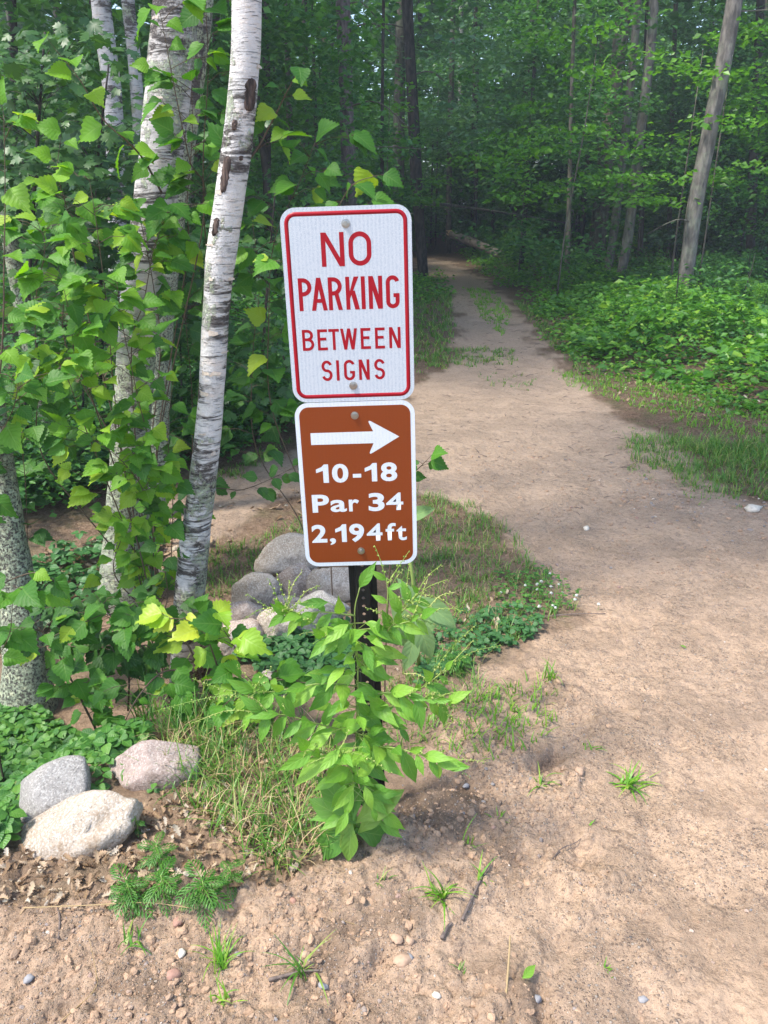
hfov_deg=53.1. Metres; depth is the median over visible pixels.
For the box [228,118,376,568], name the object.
birch shoot
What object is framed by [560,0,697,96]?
forest tree
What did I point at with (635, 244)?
bush
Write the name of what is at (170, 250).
birch shoot
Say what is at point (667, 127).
forest tree
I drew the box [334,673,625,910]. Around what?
soil crumbs
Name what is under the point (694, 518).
gravel
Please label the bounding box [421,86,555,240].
forest tree
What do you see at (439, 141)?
forest tree
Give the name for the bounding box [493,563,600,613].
white clover
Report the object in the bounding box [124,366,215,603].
birch shoot
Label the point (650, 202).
maple sapling
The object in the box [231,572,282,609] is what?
boulder
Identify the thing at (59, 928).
twig
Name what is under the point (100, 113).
forest tree
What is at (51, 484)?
bush
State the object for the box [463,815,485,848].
grass tuft
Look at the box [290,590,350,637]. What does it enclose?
boulder
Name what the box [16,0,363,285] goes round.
forest tree
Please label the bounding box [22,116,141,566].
birch shoot
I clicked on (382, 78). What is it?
forest tree
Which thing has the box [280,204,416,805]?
sign post
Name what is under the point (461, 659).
feathery weed
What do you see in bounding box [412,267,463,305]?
undergrowth
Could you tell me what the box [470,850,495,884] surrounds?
grass tuft
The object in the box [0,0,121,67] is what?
forest tree
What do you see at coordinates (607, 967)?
grass tuft
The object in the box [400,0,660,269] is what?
forest tree
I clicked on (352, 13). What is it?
forest tree
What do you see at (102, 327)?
birch shoot
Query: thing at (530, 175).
forest tree
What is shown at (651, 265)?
bush
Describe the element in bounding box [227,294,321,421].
bush
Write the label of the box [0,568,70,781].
birch shoot
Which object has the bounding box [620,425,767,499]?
grass
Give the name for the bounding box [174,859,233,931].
feathery weed
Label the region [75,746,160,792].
ground cover
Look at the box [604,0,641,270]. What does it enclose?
forest tree
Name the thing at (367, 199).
forest tree
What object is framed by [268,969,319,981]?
twig
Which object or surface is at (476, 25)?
forest tree
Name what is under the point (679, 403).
grass
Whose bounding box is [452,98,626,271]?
maple sapling
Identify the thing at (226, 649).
boulder
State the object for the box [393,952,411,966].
stone
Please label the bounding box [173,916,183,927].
stone
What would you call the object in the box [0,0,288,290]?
forest tree
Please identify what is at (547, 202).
forest tree
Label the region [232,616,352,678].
ground cover
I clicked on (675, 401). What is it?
undergrowth
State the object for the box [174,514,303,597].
grass
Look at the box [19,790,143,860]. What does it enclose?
boulder
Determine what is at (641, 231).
forest tree
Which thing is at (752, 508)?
stone
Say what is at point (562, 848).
twig
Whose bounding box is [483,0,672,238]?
forest tree
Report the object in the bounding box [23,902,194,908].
straw stalk
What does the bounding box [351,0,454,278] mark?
forest tree
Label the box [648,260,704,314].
bush
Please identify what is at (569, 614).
twig
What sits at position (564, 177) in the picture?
forest tree
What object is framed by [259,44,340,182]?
forest tree
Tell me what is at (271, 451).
birch shoot
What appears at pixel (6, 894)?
leaf litter
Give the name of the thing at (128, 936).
grass tuft
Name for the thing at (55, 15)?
forest tree
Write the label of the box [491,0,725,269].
forest tree
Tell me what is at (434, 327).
grass
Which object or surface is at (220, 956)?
grass tuft
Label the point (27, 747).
ground cover
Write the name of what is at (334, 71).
forest tree
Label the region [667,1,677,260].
forest tree
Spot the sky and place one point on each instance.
(672, 1)
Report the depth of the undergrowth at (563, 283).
18.03 m
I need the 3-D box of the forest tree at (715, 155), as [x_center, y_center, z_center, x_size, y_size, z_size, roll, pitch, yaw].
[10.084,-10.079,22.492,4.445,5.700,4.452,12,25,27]
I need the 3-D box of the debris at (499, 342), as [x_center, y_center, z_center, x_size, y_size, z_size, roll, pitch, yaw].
[1.788,-3.487,13.535,1.216,0.045,10.352,1,22,3]
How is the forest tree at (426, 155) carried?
on the ground at (64, 523)
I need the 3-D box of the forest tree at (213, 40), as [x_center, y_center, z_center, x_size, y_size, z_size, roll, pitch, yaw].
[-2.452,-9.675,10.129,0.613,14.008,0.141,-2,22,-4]
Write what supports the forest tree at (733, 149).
on the ground at (64, 523)
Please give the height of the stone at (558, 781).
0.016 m
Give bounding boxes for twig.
[57,907,60,938]
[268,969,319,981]
[440,922,452,939]
[461,858,493,920]
[502,613,605,628]
[544,838,580,872]
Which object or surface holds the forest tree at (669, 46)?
on the ground at (64, 523)
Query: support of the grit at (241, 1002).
on the path
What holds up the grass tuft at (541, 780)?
on the path
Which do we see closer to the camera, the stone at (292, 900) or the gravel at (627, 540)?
the stone at (292, 900)
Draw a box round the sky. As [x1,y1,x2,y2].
[46,1,745,171]
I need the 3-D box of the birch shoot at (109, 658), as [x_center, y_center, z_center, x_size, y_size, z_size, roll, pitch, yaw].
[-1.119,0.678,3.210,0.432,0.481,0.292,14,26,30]
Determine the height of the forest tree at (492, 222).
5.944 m
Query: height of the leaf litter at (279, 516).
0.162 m
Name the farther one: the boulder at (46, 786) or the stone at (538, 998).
the boulder at (46, 786)
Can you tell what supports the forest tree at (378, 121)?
on the ground at (64, 523)
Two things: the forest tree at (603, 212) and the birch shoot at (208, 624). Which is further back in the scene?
the forest tree at (603, 212)
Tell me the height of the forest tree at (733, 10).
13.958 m
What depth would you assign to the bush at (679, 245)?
22.94 m
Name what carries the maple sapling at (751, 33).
on the ground at (64, 523)
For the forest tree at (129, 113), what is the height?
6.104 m
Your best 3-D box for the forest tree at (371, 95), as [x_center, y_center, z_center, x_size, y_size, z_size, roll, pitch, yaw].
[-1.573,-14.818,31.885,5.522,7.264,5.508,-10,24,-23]
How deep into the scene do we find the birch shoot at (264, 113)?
2.77 m
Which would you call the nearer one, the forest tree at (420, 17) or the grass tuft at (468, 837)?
the grass tuft at (468, 837)
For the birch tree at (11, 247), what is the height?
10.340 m
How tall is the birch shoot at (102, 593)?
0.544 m
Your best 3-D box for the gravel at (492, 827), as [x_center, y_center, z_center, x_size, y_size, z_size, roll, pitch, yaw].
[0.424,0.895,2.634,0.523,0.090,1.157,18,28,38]
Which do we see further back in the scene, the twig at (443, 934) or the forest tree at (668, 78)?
the forest tree at (668, 78)
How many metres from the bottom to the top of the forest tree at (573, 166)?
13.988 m
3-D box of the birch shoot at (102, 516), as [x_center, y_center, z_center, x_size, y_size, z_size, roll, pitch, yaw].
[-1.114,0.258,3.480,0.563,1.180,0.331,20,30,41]
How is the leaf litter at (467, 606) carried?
on the ground at (64, 523)
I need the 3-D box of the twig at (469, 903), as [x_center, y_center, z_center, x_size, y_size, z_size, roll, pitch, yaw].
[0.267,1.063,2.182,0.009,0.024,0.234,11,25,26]
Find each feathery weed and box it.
[105,863,153,921]
[131,817,147,836]
[133,831,178,880]
[137,855,182,917]
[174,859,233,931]
[216,858,245,900]
[443,644,472,677]
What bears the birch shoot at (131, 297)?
on the ground at (64, 523)
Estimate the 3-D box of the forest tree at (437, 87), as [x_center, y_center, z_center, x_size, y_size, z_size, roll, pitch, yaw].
[2.895,-14.916,30.774,5.891,8.358,5.881,8,23,19]
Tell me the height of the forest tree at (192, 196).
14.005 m
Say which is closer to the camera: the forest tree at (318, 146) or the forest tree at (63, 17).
the forest tree at (63, 17)
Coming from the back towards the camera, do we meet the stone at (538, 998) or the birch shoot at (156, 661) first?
the birch shoot at (156, 661)
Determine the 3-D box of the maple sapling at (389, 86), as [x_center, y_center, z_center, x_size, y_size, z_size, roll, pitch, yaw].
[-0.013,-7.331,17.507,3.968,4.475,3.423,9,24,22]
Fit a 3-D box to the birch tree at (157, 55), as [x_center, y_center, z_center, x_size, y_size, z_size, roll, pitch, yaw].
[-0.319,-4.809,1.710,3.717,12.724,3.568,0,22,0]
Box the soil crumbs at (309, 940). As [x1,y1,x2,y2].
[0,856,580,1023]
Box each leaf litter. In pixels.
[0,520,177,657]
[0,787,298,914]
[158,705,357,864]
[210,484,301,559]
[383,580,508,701]
[588,363,767,433]
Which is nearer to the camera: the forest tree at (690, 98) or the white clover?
the white clover
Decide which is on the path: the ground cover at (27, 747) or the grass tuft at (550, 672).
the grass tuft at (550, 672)
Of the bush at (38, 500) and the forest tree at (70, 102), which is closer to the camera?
the bush at (38, 500)
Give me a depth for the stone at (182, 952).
1.97 m
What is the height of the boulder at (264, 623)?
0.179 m
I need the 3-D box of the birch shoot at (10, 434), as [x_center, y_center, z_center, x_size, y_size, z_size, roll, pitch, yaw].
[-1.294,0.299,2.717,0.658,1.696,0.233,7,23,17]
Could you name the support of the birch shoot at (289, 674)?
on the ground at (64, 523)
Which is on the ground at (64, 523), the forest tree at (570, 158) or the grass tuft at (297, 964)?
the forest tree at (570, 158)
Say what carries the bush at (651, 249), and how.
on the ground at (64, 523)
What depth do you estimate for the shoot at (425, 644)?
2.47 m
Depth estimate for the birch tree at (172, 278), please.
4.13 m
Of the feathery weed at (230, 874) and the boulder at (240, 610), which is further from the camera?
the boulder at (240, 610)
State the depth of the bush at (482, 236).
28.06 m
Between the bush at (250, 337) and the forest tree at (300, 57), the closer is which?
the bush at (250, 337)
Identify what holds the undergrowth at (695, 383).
on the ground at (64, 523)
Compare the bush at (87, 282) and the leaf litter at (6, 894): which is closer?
the leaf litter at (6, 894)
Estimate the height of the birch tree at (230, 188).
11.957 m
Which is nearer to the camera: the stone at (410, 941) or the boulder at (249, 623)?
the stone at (410, 941)
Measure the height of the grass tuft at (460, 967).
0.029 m
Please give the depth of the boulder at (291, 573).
3.82 m
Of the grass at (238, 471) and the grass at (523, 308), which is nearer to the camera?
the grass at (238, 471)
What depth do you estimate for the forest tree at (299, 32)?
10.30 m
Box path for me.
[0,259,767,1023]
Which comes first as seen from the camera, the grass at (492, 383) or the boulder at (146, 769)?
the boulder at (146, 769)
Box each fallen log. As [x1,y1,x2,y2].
[432,201,574,224]
[446,230,503,258]
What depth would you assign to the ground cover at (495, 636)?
3.45 m
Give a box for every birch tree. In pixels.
[0,126,51,424]
[0,403,57,713]
[91,0,125,376]
[97,0,197,615]
[121,0,143,156]
[149,0,212,500]
[169,0,261,682]
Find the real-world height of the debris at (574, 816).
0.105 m
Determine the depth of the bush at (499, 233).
29.50 m
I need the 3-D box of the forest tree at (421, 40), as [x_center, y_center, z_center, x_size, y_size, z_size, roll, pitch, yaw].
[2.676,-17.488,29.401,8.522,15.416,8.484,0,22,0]
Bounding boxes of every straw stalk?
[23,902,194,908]
[60,939,97,1021]
[502,936,510,1022]
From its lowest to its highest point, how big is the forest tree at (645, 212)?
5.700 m
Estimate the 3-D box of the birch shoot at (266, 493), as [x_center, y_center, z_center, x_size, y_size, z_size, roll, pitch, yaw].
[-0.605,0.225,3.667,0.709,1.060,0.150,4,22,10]
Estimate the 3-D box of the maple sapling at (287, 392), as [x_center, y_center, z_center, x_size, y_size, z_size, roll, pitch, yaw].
[-1.177,-1.255,6.047,1.905,2.336,2.459,0,22,0]
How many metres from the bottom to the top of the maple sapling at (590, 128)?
4.853 m
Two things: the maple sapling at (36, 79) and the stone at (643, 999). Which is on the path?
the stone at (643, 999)
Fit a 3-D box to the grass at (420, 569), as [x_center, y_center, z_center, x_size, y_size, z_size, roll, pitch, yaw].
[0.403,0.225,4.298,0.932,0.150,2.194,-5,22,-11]
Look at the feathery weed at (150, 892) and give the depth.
2.07 m
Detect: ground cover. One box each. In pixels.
[0,703,156,848]
[32,515,158,628]
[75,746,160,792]
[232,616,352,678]
[411,601,544,683]
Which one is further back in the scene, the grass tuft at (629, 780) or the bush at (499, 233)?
the bush at (499, 233)
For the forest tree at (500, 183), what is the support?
on the ground at (64, 523)
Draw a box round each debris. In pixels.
[44,566,767,1023]
[425,384,694,517]
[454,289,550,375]
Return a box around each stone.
[23,973,34,983]
[167,968,181,980]
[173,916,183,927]
[178,948,185,957]
[290,897,295,903]
[301,950,310,958]
[318,982,328,989]
[390,934,403,943]
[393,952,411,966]
[405,935,414,945]
[432,991,440,998]
[535,994,541,1003]
[552,778,561,783]
[575,766,583,775]
[638,995,648,1002]
[744,504,762,512]
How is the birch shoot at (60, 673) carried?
on the ground at (64, 523)
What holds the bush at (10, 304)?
on the ground at (64, 523)
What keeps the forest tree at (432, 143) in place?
on the ground at (64, 523)
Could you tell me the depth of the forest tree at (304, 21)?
17.87 m
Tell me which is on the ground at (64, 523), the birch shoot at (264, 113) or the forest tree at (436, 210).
the forest tree at (436, 210)
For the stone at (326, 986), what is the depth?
1.92 m
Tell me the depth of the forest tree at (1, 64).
23.31 m
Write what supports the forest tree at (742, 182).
on the ground at (64, 523)
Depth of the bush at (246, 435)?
5.77 m
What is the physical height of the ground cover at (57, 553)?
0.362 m
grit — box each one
[0,861,409,1023]
[392,661,600,891]
[401,543,767,1023]
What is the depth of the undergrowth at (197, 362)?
8.29 m
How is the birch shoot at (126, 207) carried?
on the ground at (64, 523)
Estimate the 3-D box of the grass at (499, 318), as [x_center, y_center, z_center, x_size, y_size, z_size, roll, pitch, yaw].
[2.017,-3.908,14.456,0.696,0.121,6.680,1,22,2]
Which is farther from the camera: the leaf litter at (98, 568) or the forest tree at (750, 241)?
the forest tree at (750, 241)
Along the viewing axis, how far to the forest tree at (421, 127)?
34.36 m
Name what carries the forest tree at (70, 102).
on the ground at (64, 523)
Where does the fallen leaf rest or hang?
on the path
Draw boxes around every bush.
[0,261,178,423]
[0,317,194,505]
[1,363,107,516]
[8,355,294,508]
[38,221,129,320]
[70,317,287,463]
[171,291,314,443]
[178,273,201,305]
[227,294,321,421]
[412,229,430,250]
[470,228,493,243]
[487,225,509,242]
[547,211,575,245]
[580,216,652,261]
[636,211,684,261]
[643,242,670,275]
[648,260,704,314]
[652,215,709,258]
[656,253,689,297]
[728,255,760,304]
[730,250,757,291]
[746,281,767,307]
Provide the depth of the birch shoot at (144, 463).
3.15 m
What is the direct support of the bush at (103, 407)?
on the ground at (64, 523)
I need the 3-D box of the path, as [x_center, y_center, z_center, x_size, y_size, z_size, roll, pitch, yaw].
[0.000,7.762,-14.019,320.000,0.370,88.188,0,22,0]
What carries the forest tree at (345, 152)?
on the ground at (64, 523)
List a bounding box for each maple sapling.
[0,16,148,437]
[0,64,272,413]
[172,193,306,438]
[321,80,472,209]
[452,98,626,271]
[454,15,690,294]
[575,51,767,282]
[622,15,767,285]
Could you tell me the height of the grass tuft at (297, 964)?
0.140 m
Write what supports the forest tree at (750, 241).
on the ground at (64, 523)
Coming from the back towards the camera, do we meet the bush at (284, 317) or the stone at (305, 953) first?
the bush at (284, 317)
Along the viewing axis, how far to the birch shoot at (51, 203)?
3.41 m
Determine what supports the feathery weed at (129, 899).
on the path
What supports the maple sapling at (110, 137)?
on the ground at (64, 523)
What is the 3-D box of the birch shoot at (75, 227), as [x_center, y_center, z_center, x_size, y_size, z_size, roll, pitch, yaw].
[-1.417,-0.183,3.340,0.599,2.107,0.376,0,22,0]
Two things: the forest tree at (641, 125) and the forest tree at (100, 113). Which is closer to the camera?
the forest tree at (641, 125)
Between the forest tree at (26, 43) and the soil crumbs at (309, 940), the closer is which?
the soil crumbs at (309, 940)
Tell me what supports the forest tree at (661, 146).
on the ground at (64, 523)
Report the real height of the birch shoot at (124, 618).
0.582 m
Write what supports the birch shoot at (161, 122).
on the ground at (64, 523)
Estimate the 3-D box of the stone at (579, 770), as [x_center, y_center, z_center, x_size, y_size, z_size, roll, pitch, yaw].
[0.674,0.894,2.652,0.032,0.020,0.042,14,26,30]
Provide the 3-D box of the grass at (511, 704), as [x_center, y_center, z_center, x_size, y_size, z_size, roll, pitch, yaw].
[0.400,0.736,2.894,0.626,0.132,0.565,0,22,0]
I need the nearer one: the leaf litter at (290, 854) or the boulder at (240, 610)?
the leaf litter at (290, 854)
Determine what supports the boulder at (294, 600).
on the ground at (64, 523)
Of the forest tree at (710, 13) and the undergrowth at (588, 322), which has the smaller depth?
the undergrowth at (588, 322)
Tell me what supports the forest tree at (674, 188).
on the ground at (64, 523)
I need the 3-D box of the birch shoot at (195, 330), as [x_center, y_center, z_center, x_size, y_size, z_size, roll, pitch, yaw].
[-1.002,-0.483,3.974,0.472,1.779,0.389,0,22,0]
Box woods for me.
[0,0,755,238]
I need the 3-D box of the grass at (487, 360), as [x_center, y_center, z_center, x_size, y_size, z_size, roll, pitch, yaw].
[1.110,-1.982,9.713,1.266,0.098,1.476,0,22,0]
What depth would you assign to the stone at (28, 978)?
1.90 m
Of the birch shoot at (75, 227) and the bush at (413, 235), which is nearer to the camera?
the birch shoot at (75, 227)
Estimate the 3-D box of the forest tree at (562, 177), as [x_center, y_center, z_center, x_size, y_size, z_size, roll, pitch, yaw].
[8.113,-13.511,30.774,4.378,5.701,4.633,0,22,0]
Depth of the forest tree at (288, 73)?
14.21 m
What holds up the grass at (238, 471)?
on the ground at (64, 523)
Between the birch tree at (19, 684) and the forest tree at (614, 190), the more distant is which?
the forest tree at (614, 190)
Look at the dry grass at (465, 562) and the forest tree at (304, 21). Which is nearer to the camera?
the dry grass at (465, 562)
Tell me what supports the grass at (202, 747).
on the ground at (64, 523)
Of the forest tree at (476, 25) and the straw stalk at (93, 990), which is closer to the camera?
the straw stalk at (93, 990)
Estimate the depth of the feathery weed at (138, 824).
2.35 m
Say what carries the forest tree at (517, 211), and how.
on the ground at (64, 523)
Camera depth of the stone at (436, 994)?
1.87 m
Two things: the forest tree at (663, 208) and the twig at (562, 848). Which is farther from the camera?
the forest tree at (663, 208)
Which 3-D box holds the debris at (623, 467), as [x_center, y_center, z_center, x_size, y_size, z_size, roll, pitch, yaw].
[1.295,-0.663,6.549,2.153,0.044,3.760,0,22,0]
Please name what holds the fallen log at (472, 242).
on the ground at (64, 523)
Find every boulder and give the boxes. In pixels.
[16,755,91,823]
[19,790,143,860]
[108,740,200,791]
[218,631,236,655]
[222,601,263,624]
[222,618,263,635]
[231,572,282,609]
[254,532,317,576]
[257,607,289,644]
[262,669,284,698]
[271,595,299,607]
[275,562,310,598]
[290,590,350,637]
[306,567,349,601]
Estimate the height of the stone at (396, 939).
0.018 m
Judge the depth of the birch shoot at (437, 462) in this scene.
2.42 m
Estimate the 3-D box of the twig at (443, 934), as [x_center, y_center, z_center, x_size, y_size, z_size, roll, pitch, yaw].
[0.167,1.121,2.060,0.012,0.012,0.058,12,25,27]
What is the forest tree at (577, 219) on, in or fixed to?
on the ground at (64, 523)
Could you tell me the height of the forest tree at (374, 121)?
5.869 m
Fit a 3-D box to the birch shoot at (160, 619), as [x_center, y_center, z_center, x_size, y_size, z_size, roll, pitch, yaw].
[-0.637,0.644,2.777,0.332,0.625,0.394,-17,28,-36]
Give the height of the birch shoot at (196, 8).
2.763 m
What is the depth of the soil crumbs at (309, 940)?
1.96 m
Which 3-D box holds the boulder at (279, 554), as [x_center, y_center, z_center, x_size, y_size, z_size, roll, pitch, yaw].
[-0.518,0.241,4.112,0.359,0.265,0.271,0,22,0]
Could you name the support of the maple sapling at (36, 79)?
on the ground at (64, 523)
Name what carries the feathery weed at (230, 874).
on the path
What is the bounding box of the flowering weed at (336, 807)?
[153,545,500,860]
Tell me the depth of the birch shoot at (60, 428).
3.07 m
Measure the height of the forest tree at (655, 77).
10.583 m
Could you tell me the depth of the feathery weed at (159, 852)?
2.21 m
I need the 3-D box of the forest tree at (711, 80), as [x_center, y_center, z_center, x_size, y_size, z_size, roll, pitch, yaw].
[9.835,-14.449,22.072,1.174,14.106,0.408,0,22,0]
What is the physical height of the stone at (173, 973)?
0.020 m
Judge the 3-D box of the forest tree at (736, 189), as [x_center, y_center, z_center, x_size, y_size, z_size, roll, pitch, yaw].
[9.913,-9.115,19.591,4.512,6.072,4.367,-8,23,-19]
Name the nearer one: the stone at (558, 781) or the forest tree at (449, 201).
the stone at (558, 781)
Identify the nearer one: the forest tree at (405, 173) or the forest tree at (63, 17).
the forest tree at (63, 17)
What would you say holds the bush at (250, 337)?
on the ground at (64, 523)
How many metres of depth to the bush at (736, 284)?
13.33 m
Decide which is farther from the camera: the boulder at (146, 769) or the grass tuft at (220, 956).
the boulder at (146, 769)
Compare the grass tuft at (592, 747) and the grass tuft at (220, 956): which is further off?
the grass tuft at (592, 747)
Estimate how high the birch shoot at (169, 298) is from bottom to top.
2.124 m
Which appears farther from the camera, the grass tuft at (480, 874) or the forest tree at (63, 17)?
the forest tree at (63, 17)
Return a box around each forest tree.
[0,0,52,44]
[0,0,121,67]
[0,0,151,304]
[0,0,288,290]
[0,42,126,189]
[0,57,89,247]
[8,0,23,251]
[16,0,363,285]
[53,2,62,130]
[63,66,143,208]
[83,85,223,200]
[116,0,412,315]
[185,31,337,247]
[188,185,194,237]
[200,0,422,236]
[212,13,220,181]
[222,0,461,253]
[244,137,262,276]
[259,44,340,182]
[261,0,423,205]
[262,1,270,279]
[262,47,406,223]
[272,0,377,71]
[272,95,360,204]
[274,83,393,203]
[284,0,293,208]
[302,0,309,206]
[328,0,520,205]
[328,96,432,220]
[331,96,409,202]
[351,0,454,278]
[352,66,392,198]
[355,0,632,257]
[358,0,540,244]
[373,0,480,159]
[376,83,470,227]
[380,0,384,190]
[384,85,465,235]
[385,27,518,244]
[389,54,490,246]
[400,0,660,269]
[404,107,495,248]
[405,61,499,237]
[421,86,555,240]
[432,0,697,287]
[432,83,560,240]
[445,0,455,253]
[456,0,536,232]
[463,74,559,229]
[465,0,723,247]
[465,150,560,223]
[469,78,560,233]
[470,2,477,248]
[480,28,646,242]
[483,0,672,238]
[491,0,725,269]
[514,104,638,245]
[538,104,613,244]
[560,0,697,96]
[565,125,677,234]
[571,9,579,235]
[573,0,767,263]
[573,14,584,245]
[583,148,653,229]
[586,30,697,252]
[590,0,648,256]
[597,17,604,163]
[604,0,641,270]
[611,74,758,246]
[617,0,658,272]
[620,38,746,203]
[635,6,767,253]
[638,82,686,221]
[643,0,767,255]
[645,48,767,251]
[646,0,767,298]
[650,57,767,254]
[653,13,767,247]
[655,0,767,280]
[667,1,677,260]
[682,61,767,254]
[698,77,767,250]
[699,97,767,245]
[702,0,714,255]
[746,0,764,261]
[759,0,767,229]
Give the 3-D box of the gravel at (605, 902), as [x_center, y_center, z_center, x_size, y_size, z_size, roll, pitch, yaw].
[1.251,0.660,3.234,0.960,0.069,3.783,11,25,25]
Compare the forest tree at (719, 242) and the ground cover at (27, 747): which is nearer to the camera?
the ground cover at (27, 747)
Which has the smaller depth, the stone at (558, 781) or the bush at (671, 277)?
the stone at (558, 781)
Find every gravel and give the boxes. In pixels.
[0,868,402,1023]
[401,681,584,881]
[408,542,767,1023]
[421,443,767,595]
[602,478,767,539]
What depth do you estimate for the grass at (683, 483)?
5.69 m
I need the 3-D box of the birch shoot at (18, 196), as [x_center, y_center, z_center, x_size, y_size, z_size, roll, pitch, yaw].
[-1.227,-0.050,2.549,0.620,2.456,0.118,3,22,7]
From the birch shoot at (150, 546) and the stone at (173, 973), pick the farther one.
the birch shoot at (150, 546)
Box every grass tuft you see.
[117,914,150,954]
[193,921,246,980]
[209,974,247,1013]
[260,930,334,1005]
[377,866,396,887]
[409,861,476,931]
[451,961,465,973]
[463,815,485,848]
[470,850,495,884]
[527,763,560,795]
[543,658,562,683]
[583,741,606,750]
[597,957,612,977]
[606,760,661,804]
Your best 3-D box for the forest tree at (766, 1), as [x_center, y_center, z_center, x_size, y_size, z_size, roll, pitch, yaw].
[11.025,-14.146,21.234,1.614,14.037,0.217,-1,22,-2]
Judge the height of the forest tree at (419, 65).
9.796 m
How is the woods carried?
on the ground at (64, 523)
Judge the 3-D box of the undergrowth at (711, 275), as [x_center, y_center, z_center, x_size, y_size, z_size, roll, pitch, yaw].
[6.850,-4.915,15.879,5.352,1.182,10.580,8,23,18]
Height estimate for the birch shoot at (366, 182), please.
1.978 m
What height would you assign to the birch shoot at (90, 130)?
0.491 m
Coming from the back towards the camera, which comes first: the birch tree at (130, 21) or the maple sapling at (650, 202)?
the maple sapling at (650, 202)
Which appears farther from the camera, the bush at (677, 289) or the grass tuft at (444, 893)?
the bush at (677, 289)
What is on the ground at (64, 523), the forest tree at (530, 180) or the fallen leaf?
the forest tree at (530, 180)
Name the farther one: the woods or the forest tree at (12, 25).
the woods
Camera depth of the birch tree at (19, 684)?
3.33 m
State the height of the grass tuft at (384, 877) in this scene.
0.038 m
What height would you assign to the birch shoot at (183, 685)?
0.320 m
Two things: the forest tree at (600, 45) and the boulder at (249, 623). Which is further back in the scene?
the forest tree at (600, 45)
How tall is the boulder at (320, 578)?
0.216 m
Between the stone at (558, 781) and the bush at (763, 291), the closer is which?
the stone at (558, 781)
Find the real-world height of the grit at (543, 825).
0.111 m
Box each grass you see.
[97,654,208,736]
[119,685,360,880]
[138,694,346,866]
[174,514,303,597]
[217,435,295,478]
[348,643,492,752]
[384,482,578,655]
[411,663,559,760]
[413,292,457,372]
[417,498,524,625]
[425,344,517,369]
[467,287,511,335]
[478,370,536,390]
[513,300,602,378]
[552,368,767,443]
[612,420,767,508]
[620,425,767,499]
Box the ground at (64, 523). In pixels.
[0,213,767,907]
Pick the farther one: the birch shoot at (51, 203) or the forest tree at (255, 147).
the forest tree at (255, 147)
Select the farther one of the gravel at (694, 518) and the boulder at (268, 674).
the gravel at (694, 518)
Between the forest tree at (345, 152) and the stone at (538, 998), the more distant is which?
the forest tree at (345, 152)
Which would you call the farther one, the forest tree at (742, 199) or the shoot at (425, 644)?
the forest tree at (742, 199)
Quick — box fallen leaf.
[522,965,534,978]
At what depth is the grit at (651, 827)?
2.33 m
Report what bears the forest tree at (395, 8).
on the ground at (64, 523)
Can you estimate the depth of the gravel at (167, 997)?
1.95 m
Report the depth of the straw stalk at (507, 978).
1.91 m
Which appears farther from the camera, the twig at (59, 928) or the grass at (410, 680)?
the grass at (410, 680)
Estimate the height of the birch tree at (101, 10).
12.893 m
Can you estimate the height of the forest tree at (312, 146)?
6.151 m
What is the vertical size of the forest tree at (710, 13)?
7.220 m
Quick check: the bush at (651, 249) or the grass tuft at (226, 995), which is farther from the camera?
the bush at (651, 249)
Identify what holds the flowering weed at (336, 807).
on the ground at (64, 523)
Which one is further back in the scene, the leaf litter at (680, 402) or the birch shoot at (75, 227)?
the leaf litter at (680, 402)
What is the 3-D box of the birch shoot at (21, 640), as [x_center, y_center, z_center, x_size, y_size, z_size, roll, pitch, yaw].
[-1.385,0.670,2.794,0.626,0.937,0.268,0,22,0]
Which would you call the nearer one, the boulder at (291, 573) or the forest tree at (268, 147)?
the boulder at (291, 573)
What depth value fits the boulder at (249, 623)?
3.40 m
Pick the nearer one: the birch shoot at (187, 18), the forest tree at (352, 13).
the birch shoot at (187, 18)
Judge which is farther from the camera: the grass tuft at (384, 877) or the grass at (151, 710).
the grass at (151, 710)
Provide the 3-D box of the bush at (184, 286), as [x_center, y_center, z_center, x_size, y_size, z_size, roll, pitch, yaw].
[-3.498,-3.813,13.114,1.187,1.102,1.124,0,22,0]
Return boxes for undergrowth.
[6,322,291,462]
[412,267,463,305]
[453,237,657,310]
[526,273,767,398]
[536,332,767,418]
[570,356,767,432]
[603,245,767,311]
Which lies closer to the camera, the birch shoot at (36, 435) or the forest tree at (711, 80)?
the birch shoot at (36, 435)
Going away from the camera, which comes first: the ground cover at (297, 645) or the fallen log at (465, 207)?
the ground cover at (297, 645)
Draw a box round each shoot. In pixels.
[0,76,39,757]
[0,210,152,642]
[0,339,64,645]
[0,360,77,522]
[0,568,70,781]
[0,584,71,666]
[0,604,113,729]
[12,191,158,572]
[12,258,163,670]
[14,344,162,581]
[21,585,116,654]
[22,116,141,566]
[30,161,174,590]
[32,31,161,192]
[50,588,190,705]
[52,640,156,710]
[56,266,178,597]
[59,593,222,699]
[74,418,184,597]
[83,448,195,600]
[88,199,213,565]
[92,665,198,729]
[102,198,191,565]
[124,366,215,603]
[128,57,221,572]
[128,498,198,669]
[135,599,272,709]
[136,0,254,597]
[156,0,265,403]
[156,239,229,499]
[188,608,303,729]
[192,659,334,734]
[206,66,311,164]
[216,458,299,501]
[220,217,303,532]
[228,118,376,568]
[252,167,403,594]
[383,445,448,722]
[391,505,455,669]
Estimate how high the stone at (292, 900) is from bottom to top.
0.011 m
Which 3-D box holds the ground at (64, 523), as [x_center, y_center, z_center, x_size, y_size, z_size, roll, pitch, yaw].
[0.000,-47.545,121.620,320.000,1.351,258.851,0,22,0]

